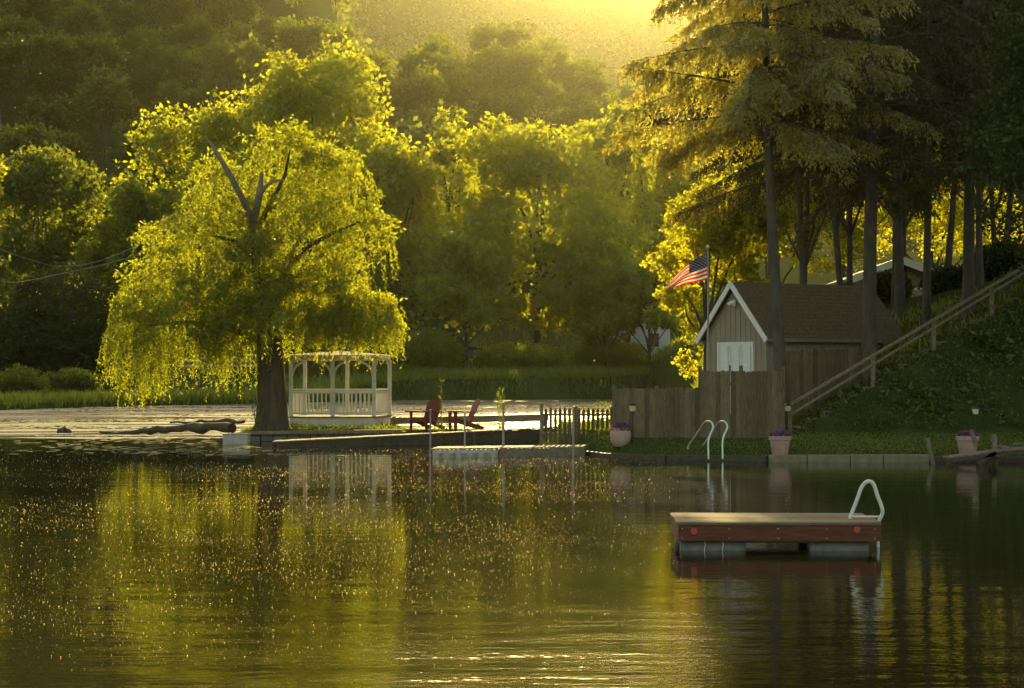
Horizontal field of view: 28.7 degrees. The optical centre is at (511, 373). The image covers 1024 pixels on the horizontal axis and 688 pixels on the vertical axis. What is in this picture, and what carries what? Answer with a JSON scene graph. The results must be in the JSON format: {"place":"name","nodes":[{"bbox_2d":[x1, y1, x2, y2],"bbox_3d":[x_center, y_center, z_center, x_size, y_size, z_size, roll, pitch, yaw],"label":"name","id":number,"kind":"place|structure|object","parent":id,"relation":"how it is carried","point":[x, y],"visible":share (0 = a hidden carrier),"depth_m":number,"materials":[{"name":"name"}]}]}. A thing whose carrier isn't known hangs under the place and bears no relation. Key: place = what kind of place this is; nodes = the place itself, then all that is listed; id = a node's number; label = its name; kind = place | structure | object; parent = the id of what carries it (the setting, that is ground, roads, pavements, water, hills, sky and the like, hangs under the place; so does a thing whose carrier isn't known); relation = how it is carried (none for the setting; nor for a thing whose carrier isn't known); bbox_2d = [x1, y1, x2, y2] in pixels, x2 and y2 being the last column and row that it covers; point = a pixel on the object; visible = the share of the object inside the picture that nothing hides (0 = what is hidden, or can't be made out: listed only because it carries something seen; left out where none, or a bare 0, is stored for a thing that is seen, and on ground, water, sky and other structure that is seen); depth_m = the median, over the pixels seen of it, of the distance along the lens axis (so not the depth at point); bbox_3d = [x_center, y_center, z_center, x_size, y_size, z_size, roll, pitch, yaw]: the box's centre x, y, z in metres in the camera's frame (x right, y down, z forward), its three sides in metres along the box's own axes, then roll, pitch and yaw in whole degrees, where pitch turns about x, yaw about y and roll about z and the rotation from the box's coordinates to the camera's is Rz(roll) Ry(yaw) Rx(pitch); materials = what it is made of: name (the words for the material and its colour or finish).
{"place":"outdoors","nodes":[
{"label":"outdoors","id":0,"kind":"place"},
{"bbox_2d":[0,399,1023,687],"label":"water","id":1,"kind":"structure","parent":0,"point":[928,593],"depth_m":24.43,"materials":[{"name":"liquid"}]},
{"bbox_2d":[99,422,235,433],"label":"driftwood log","id":2,"kind":"object","parent":1,"relation":"in","point":[204,428],"visible":0.96,"depth_m":78.92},
{"bbox_2d":[0,402,608,455],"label":"water plants","id":3,"kind":"object","parent":1,"relation":"on","point":[158,436],"visible":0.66,"depth_m":96.92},
{"bbox_2d":[2,449,684,668],"bbox_3d":[-1.845,2.389,42.041,19.576,0.041,51.015,0,0,-16],"label":"seed fluff","id":4,"kind":"object","parent":1,"relation":"on","point":[320,537],"visible":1,"depth_m":29.85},
{"bbox_2d":[429,402,587,457],"bbox_3d":[0.093,1.915,58.242,5.521,2.170,2.427,0,0,-20],"label":"floating dock","id":5,"kind":"object","parent":1,"relation":"on","point":[504,450],"visible":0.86,"depth_m":57.89,"materials":[{"name":"grey wood"}]},
{"bbox_2d":[670,479,883,550],"bbox_3d":[3.707,2.155,27.968,2.910,1.391,1.824,0,0,1],"label":"swim raft","id":6,"kind":"object","parent":1,"relation":"on","point":[851,531],"visible":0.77,"depth_m":27.11,"materials":[{"name":"brown wood"}]},
{"bbox_2d":[925,429,1023,464],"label":"broken jetty","id":7,"kind":"object","parent":1,"relation":"in","point":[993,452],"visible":0.87,"depth_m":52.98,"materials":[{"name":"brown wood"}]},
{"bbox_2d":[0,0,1023,456],"bbox_3d":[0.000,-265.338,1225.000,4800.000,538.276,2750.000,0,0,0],"label":"ground","id":8,"kind":"structure","parent":0,"point":[664,376],"depth_m":189.33,"materials":[{"name":"plant"}]},
{"bbox_2d":[0,162,24,306],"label":"broadleaf tree","id":9,"kind":"object","parent":8,"relation":"on","point":[6,275],"visible":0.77,"depth_m":205.12,"materials":[{"name":"green plant"}]},
{"bbox_2d":[0,29,41,122],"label":"hillside tree","id":10,"kind":"object","parent":8,"relation":"on","point":[10,49],"visible":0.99,"depth_m":449.72,"materials":[{"name":"green plant"}]},
{"bbox_2d":[0,11,44,89],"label":"hillside tree","id":11,"kind":"object","parent":8,"relation":"on","point":[21,26],"visible":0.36,"depth_m":470.14,"materials":[{"name":"green plant"}]},
{"bbox_2d":[0,303,46,374],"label":"bush","id":12,"kind":"object","parent":8,"relation":"on","point":[13,345],"visible":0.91,"depth_m":184.09,"materials":[{"name":"green plant"}]},
{"bbox_2d":[0,363,50,395],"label":"bush","id":13,"kind":"object","parent":8,"relation":"on","point":[12,379],"visible":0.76,"depth_m":148.93,"materials":[{"name":"green plant"}]},
{"bbox_2d":[0,0,57,34],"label":"hillside tree","id":14,"kind":"object","parent":8,"relation":"on","point":[26,9],"visible":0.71,"depth_m":497.38,"materials":[{"name":"green plant"}]},
{"bbox_2d":[0,118,62,166],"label":"hillside tree","id":15,"kind":"object","parent":8,"relation":"on","point":[10,140],"visible":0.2,"depth_m":376.96,"materials":[{"name":"green plant"}]},
{"bbox_2d":[18,94,71,138],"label":"hillside tree","id":16,"kind":"object","parent":8,"relation":"on","point":[48,115],"visible":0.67,"depth_m":426.28,"materials":[{"name":"green plant"}]},
{"bbox_2d":[29,28,82,116],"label":"hillside tree","id":17,"kind":"object","parent":8,"relation":"on","point":[54,62],"visible":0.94,"depth_m":450.84,"materials":[{"name":"green plant"}]},
{"bbox_2d":[0,143,121,318],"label":"broadleaf tree","id":18,"kind":"object","parent":8,"relation":"on","point":[39,180],"visible":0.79,"depth_m":220.36,"materials":[{"name":"green plant"}]},
{"bbox_2d":[1,256,129,378],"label":"round bush","id":19,"kind":"object","parent":8,"relation":"on","point":[82,350],"visible":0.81,"depth_m":187.18,"materials":[{"name":"green plant"}]},
{"bbox_2d":[49,127,92,166],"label":"hillside tree","id":20,"kind":"object","parent":8,"relation":"on","point":[68,140],"visible":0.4,"depth_m":402.91,"materials":[{"name":"green plant"}]},
{"bbox_2d":[42,365,105,394],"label":"bush","id":21,"kind":"object","parent":8,"relation":"on","point":[81,379],"visible":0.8,"depth_m":156.73,"materials":[{"name":"green plant"}]},
{"bbox_2d":[43,0,117,50],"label":"hillside tree","id":22,"kind":"object","parent":8,"relation":"on","point":[83,18],"visible":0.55,"depth_m":477.62,"materials":[{"name":"green plant"}]},
{"bbox_2d":[46,62,152,159],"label":"hillside tree","id":23,"kind":"object","parent":8,"relation":"on","point":[108,90],"visible":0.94,"depth_m":426.32,"materials":[{"name":"green plant"}]},
{"bbox_2d":[65,31,133,128],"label":"hillside tree","id":24,"kind":"object","parent":8,"relation":"on","point":[105,51],"visible":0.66,"depth_m":445.83,"materials":[{"name":"green plant"}]},
{"bbox_2d":[100,0,147,38],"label":"hillside tree","id":25,"kind":"object","parent":8,"relation":"on","point":[125,16],"visible":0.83,"depth_m":499.36,"materials":[{"name":"green plant"}]},
{"bbox_2d":[69,174,194,367],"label":"broadleaf tree","id":26,"kind":"object","parent":8,"relation":"on","point":[130,205],"visible":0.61,"depth_m":211.96,"materials":[{"name":"green plant"}]},
{"bbox_2d":[101,115,163,167],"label":"hillside tree","id":27,"kind":"object","parent":8,"relation":"on","point":[118,152],"visible":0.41,"depth_m":404.96,"materials":[{"name":"green plant"}]},
{"bbox_2d":[113,24,164,76],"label":"hillside tree","id":28,"kind":"object","parent":8,"relation":"on","point":[133,40],"visible":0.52,"depth_m":471.99,"materials":[{"name":"green plant"}]},
{"bbox_2d":[125,35,196,108],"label":"hillside tree","id":29,"kind":"object","parent":8,"relation":"on","point":[157,65],"visible":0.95,"depth_m":451.60,"materials":[{"name":"green plant"}]},
{"bbox_2d":[145,79,214,138],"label":"hillside tree","id":30,"kind":"object","parent":8,"relation":"on","point":[192,98],"visible":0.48,"depth_m":419.83,"materials":[{"name":"green plant"}]},
{"bbox_2d":[159,10,220,89],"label":"hillside tree","id":31,"kind":"object","parent":8,"relation":"on","point":[184,36],"visible":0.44,"depth_m":471.05,"materials":[{"name":"green plant"}]},
{"bbox_2d":[104,87,277,358],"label":"broadleaf tree","id":32,"kind":"object","parent":8,"relation":"on","point":[221,115],"visible":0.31,"depth_m":223.33,"materials":[{"name":"green plant"}]},
{"bbox_2d":[192,0,263,32],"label":"hillside tree","id":33,"kind":"object","parent":8,"relation":"on","point":[242,10],"visible":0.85,"depth_m":499.23,"materials":[{"name":"green plant"}]},
{"bbox_2d":[184,32,275,106],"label":"hillside tree","id":34,"kind":"object","parent":8,"relation":"on","point":[228,69],"visible":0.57,"depth_m":428.33,"materials":[{"name":"green plant"}]},
{"bbox_2d":[222,20,267,63],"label":"hillside tree","id":35,"kind":"object","parent":8,"relation":"on","point":[241,30],"visible":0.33,"depth_m":470.25,"materials":[{"name":"green plant"}]},
{"bbox_2d":[94,114,410,429],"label":"willow tree","id":36,"kind":"object","parent":8,"relation":"on","point":[264,290],"visible":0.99,"depth_m":72.79,"materials":[{"name":"green plant"}]},
{"bbox_2d":[254,14,289,50],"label":"hillside tree","id":37,"kind":"object","parent":8,"relation":"on","point":[265,26],"visible":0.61,"depth_m":496.32,"materials":[{"name":"green plant"}]},
{"bbox_2d":[266,14,343,71],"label":"hillside tree","id":38,"kind":"object","parent":8,"relation":"on","point":[295,36],"visible":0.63,"depth_m":468.47,"materials":[{"name":"green plant"}]},
{"bbox_2d":[191,25,440,362],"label":"broadleaf tree","id":39,"kind":"object","parent":8,"relation":"on","point":[290,93],"visible":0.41,"depth_m":217.13,"materials":[{"name":"green plant"}]},
{"bbox_2d":[244,429,404,440],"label":"retaining wall","id":40,"kind":"structure","parent":8,"relation":"on","point":[277,435],"depth_m":71.42,"materials":[{"name":"concrete"}]},
{"bbox_2d":[283,351,396,425],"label":"gazebo","id":41,"kind":"object","parent":8,"relation":"on","point":[381,402],"visible":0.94,"depth_m":78.97,"materials":[{"name":"white wood"}]},
{"bbox_2d":[0,321,697,408],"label":"bank grass","id":42,"kind":"structure","parent":8,"relation":"on","point":[226,397],"depth_m":187.23,"materials":[{"name":"plant"}]},
{"bbox_2d":[281,247,418,370],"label":"broadleaf tree","id":43,"kind":"object","parent":8,"relation":"on","point":[377,275],"visible":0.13,"depth_m":203.56,"materials":[{"name":"green plant"}]},
{"bbox_2d":[333,48,398,109],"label":"hillside tree","id":44,"kind":"object","parent":8,"relation":"on","point":[384,69],"visible":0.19,"depth_m":406.19,"materials":[{"name":"green plant"}]},
{"bbox_2d":[281,121,462,361],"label":"broadleaf tree","id":45,"kind":"object","parent":8,"relation":"on","point":[414,174],"visible":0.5,"depth_m":211.54,"materials":[{"name":"green plant"}]},
{"bbox_2d":[373,59,453,124],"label":"hillside tree","id":46,"kind":"object","parent":8,"relation":"on","point":[416,90],"visible":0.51,"depth_m":352.53,"materials":[{"name":"green plant"}]},
{"bbox_2d":[272,426,557,447],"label":"boardwalk","id":47,"kind":"structure","parent":8,"relation":"on","point":[519,435],"depth_m":67.86,"materials":[{"name":"brown wood"}]},
{"bbox_2d":[387,99,451,142],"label":"hillside tree","id":48,"kind":"object","parent":8,"relation":"on","point":[427,116],"visible":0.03,"depth_m":324.54,"materials":[{"name":"green plant"}]},
{"bbox_2d":[238,416,609,443],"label":"spit grass","id":49,"kind":"structure","parent":8,"relation":"on","point":[365,427],"depth_m":74.18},
{"bbox_2d":[405,398,444,430],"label":"adirondack chair","id":50,"kind":"object","parent":8,"relation":"on","point":[434,405],"visible":0.96,"depth_m":71.71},
{"bbox_2d":[385,326,468,370],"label":"bush","id":51,"kind":"object","parent":8,"relation":"on","point":[428,348],"visible":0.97,"depth_m":197.84,"materials":[{"name":"green plant"}]},
{"bbox_2d":[388,37,466,111],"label":"hillside tree","id":52,"kind":"object","parent":8,"relation":"on","point":[412,60],"visible":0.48,"depth_m":384.32,"materials":[{"name":"green plant"}]},
{"bbox_2d":[391,116,483,213],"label":"hillside tree","id":53,"kind":"object","parent":8,"relation":"on","point":[417,129],"visible":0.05,"depth_m":302.97,"materials":[{"name":"green plant"}]},
{"bbox_2d":[411,104,479,341],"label":"broadleaf tree","id":54,"kind":"object","parent":8,"relation":"on","point":[440,155],"visible":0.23,"depth_m":234.95,"materials":[{"name":"green plant"}]},
{"bbox_2d":[394,226,538,367],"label":"broadleaf tree","id":55,"kind":"object","parent":8,"relation":"on","point":[468,302],"visible":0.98,"depth_m":201.13,"materials":[{"name":"green plant"}]},
{"bbox_2d":[390,414,548,426],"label":"timber rail","id":56,"kind":"object","parent":8,"relation":"on","point":[394,420],"visible":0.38,"depth_m":78.69,"materials":[{"name":"brown wood"}]},
{"bbox_2d":[460,84,540,148],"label":"hillside tree","id":57,"kind":"object","parent":8,"relation":"on","point":[515,108],"visible":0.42,"depth_m":359.21,"materials":[{"name":"green plant"}]},
{"bbox_2d":[460,17,546,85],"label":"hillside tree","id":58,"kind":"object","parent":8,"relation":"on","point":[485,34],"visible":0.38,"depth_m":425.68,"materials":[{"name":"green plant"}]},
{"bbox_2d":[464,38,567,111],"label":"hillside tree","id":59,"kind":"object","parent":8,"relation":"on","point":[525,69],"visible":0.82,"depth_m":384.00,"materials":[{"name":"green plant"}]},
{"bbox_2d":[470,337,575,368],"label":"bush","id":60,"kind":"object","parent":8,"relation":"on","point":[506,354],"visible":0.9,"depth_m":199.13,"materials":[{"name":"green plant"}]},
{"bbox_2d":[425,111,659,344],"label":"broadleaf tree","id":61,"kind":"object","parent":8,"relation":"on","point":[524,161],"visible":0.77,"depth_m":210.47,"materials":[{"name":"green plant"}]},
{"bbox_2d":[529,48,609,113],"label":"hillside tree","id":62,"kind":"object","parent":8,"relation":"on","point":[564,73],"visible":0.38,"depth_m":429.49,"materials":[{"name":"green plant"}]},
{"bbox_2d":[540,100,605,138],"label":"hillside tree","id":63,"kind":"object","parent":8,"relation":"on","point":[564,117],"visible":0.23,"depth_m":360.56,"materials":[{"name":"green plant"}]},
{"bbox_2d":[539,403,611,444],"bbox_3d":[2.004,1.599,61.883,2.322,1.402,0.165,0,0,0],"label":"picket fence","id":64,"kind":"object","parent":8,"relation":"on","point":[578,414],"visible":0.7,"depth_m":61.80,"materials":[{"name":"brown wood"}]},
{"bbox_2d":[524,232,646,346],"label":"broadleaf tree","id":65,"kind":"object","parent":8,"relation":"on","point":[557,299],"visible":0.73,"depth_m":203.58,"materials":[{"name":"green plant"}]},
{"bbox_2d":[560,87,624,135],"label":"hillside tree","id":66,"kind":"object","parent":8,"relation":"on","point":[576,100],"visible":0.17,"depth_m":377.87,"materials":[{"name":"green plant"}]},
{"bbox_2d":[560,59,631,111],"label":"hillside tree","id":67,"kind":"object","parent":8,"relation":"on","point":[596,85],"visible":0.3,"depth_m":401.14,"materials":[{"name":"green plant"}]},
{"bbox_2d":[565,336,647,368],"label":"bush","id":68,"kind":"object","parent":8,"relation":"on","point":[617,354],"visible":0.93,"depth_m":203.77,"materials":[{"name":"green plant"}]},
{"bbox_2d":[570,283,644,365],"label":"broadleaf tree","id":69,"kind":"object","parent":8,"relation":"on","point":[589,325],"visible":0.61,"depth_m":202.45,"materials":[{"name":"green plant"}]},
{"bbox_2d":[548,96,694,268],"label":"broadleaf tree","id":70,"kind":"object","parent":8,"relation":"on","point":[647,207],"visible":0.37,"depth_m":228.72,"materials":[{"name":"green plant"}]},
{"bbox_2d":[606,322,669,357],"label":"bank house","id":71,"kind":"structure","parent":8,"relation":"on","point":[664,339],"depth_m":212.00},
{"bbox_2d":[591,252,692,369],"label":"broadleaf tree","id":72,"kind":"object","parent":8,"relation":"on","point":[641,282],"visible":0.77,"depth_m":200.39,"materials":[{"name":"green plant"}]},
{"bbox_2d":[331,0,1023,252],"bbox_3d":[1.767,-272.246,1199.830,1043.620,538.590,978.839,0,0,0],"label":"hillside","id":73,"kind":"structure","parent":8,"relation":"on","point":[345,14],"depth_m":1282.43,"materials":[{"name":"green plant"}]},
{"bbox_2d":[626,139,757,332],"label":"broadleaf tree","id":74,"kind":"object","parent":8,"relation":"on","point":[665,190],"visible":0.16,"depth_m":235.63,"materials":[{"name":"green plant"}]},
{"bbox_2d":[706,245,709,370],"bbox_3d":[6.272,-1.159,64.000,0.110,5.929,0.110,0,0,0],"label":"flagpole","id":75,"kind":"object","parent":8,"relation":"on","point":[707,246],"visible":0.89,"depth_m":63.98,"materials":[{"name":"metal"}]},
{"bbox_2d":[666,253,706,288],"bbox_3d":[5.598,-3.301,63.982,1.296,1.175,0.535,0,0,0],"label":"flag","id":76,"kind":"object","parent":75,"relation":"attached to","point":[694,271],"visible":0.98,"depth_m":63.98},
{"bbox_2d":[639,164,806,379],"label":"maple tree","id":77,"kind":"object","parent":8,"relation":"on","point":[722,243],"visible":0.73,"depth_m":89.88,"materials":[{"name":"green plant"}]},
{"bbox_2d":[612,347,875,447],"bbox_3d":[7.648,0.672,60.396,9.571,3.057,3.201,0,0,-38],"label":"board fence","id":78,"kind":"object","parent":8,"relation":"on","point":[757,410],"visible":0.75,"depth_m":58.61,"materials":[{"name":"brown wood"}]},
{"bbox_2d":[601,0,948,429],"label":"conifer tree","id":79,"kind":"object","parent":8,"relation":"on","point":[759,85],"visible":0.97,"depth_m":60.45,"materials":[{"name":"green plant"}]},
{"bbox_2d":[670,136,882,282],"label":"broadleaf tree","id":80,"kind":"object","parent":8,"relation":"on","point":[857,234],"visible":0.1,"depth_m":103.25,"materials":[{"name":"green plant"}]},
{"bbox_2d":[630,0,935,283],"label":"conifer tree","id":81,"kind":"object","parent":8,"relation":"on","point":[715,200],"visible":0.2,"depth_m":77.91,"materials":[{"name":"green plant"}]},
{"bbox_2d":[660,2,919,283],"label":"broadleaf tree","id":82,"kind":"object","parent":8,"relation":"on","point":[808,200],"visible":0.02,"depth_m":94.19,"materials":[{"name":"green plant"}]},
{"bbox_2d":[567,423,1023,456],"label":"lawn grass","id":83,"kind":"structure","parent":8,"relation":"on","point":[876,441],"depth_m":57.65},
{"bbox_2d":[695,282,903,413],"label":"shed","id":84,"kind":"structure","parent":8,"relation":"on","point":[819,316],"depth_m":71.71,"materials":[{"name":"wood"}]},
{"bbox_2d":[585,450,1023,461],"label":"shore curb","id":85,"kind":"structure","parent":8,"relation":"on","point":[860,458],"depth_m":54.59,"materials":[{"name":"concrete"}]},
{"bbox_2d":[604,282,1023,426],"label":"meadow grass","id":86,"kind":"structure","parent":8,"relation":"on","point":[908,311],"depth_m":71.07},
{"bbox_2d":[743,0,996,284],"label":"broadleaf tree","id":87,"kind":"object","parent":8,"relation":"on","point":[838,264],"depth_m":87.78,"materials":[{"name":"green plant"}]},
{"bbox_2d":[735,0,1023,373],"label":"conifer tree","id":88,"kind":"object","parent":8,"relation":"on","point":[869,306],"visible":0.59,"depth_m":63.87,"materials":[{"name":"green plant"}]},
{"bbox_2d":[826,257,933,297],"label":"hill house","id":89,"kind":"structure","parent":8,"relation":"on","point":[914,268],"depth_m":111.89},
{"bbox_2d":[828,144,938,284],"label":"broadleaf tree","id":90,"kind":"object","parent":8,"relation":"on","point":[848,228],"depth_m":98.09,"materials":[{"name":"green plant"}]},
{"bbox_2d":[877,269,918,303],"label":"bush","id":91,"kind":"object","parent":8,"relation":"on","point":[884,281],"visible":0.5,"depth_m":97.26,"materials":[{"name":"green plant"}]},
{"bbox_2d":[815,10,988,320],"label":"conifer tree","id":92,"kind":"object","parent":8,"relation":"on","point":[899,295],"visible":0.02,"depth_m":83.83,"materials":[{"name":"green plant"}]},
{"bbox_2d":[788,265,1023,431],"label":"hillside stairs","id":93,"kind":"structure","parent":8,"relation":"on","point":[932,329],"depth_m":62.64,"materials":[{"name":"brown wood"}]},
{"bbox_2d":[792,267,1023,429],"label":"ground cover","id":94,"kind":"object","parent":8,"relation":"on","point":[887,364],"visible":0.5,"depth_m":62.43,"materials":[{"name":"plant"}]},
{"bbox_2d":[822,0,1018,324],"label":"conifer tree","id":95,"kind":"object","parent":8,"relation":"on","point":[926,302],"visible":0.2,"depth_m":71.88,"materials":[{"name":"green plant"}]},
{"bbox_2d":[820,0,1023,323],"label":"conifer tree","id":96,"kind":"object","parent":8,"relation":"on","point":[971,69],"visible":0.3,"depth_m":65.83,"materials":[{"name":"green plant"}]},
{"bbox_2d":[845,145,1023,268],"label":"broadleaf tree","id":97,"kind":"object","parent":8,"relation":"on","point":[943,207],"visible":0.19,"depth_m":133.22,"materials":[{"name":"green plant"}]},
{"bbox_2d":[911,260,962,293],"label":"bush","id":98,"kind":"object","parent":8,"relation":"on","point":[946,278],"visible":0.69,"depth_m":86.81,"materials":[{"name":"green plant"}]},
{"bbox_2d":[854,4,1020,284],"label":"broadleaf tree","id":99,"kind":"object","parent":8,"relation":"on","point":[979,272],"depth_m":83.92,"materials":[{"name":"green plant"}]},
{"bbox_2d":[881,0,1023,160],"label":"broadleaf tree","id":100,"kind":"object","parent":8,"relation":"on","point":[915,26],"visible":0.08,"depth_m":77.40,"materials":[{"name":"green plant"}]},
{"bbox_2d":[884,0,1023,209],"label":"conifer tree","id":101,"kind":"object","parent":8,"relation":"on","point":[1012,8],"visible":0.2,"depth_m":70.15,"materials":[{"name":"green plant"}]},
{"bbox_2d":[948,0,1023,269],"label":"broadleaf tree","id":102,"kind":"object","parent":8,"relation":"on","point":[999,138],"visible":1,"depth_m":57.28,"materials":[{"name":"green plant"}]},
{"bbox_2d":[956,235,1023,282],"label":"bush","id":103,"kind":"object","parent":8,"relation":"on","point":[997,259],"visible":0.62,"depth_m":84.98,"materials":[{"name":"green plant"}]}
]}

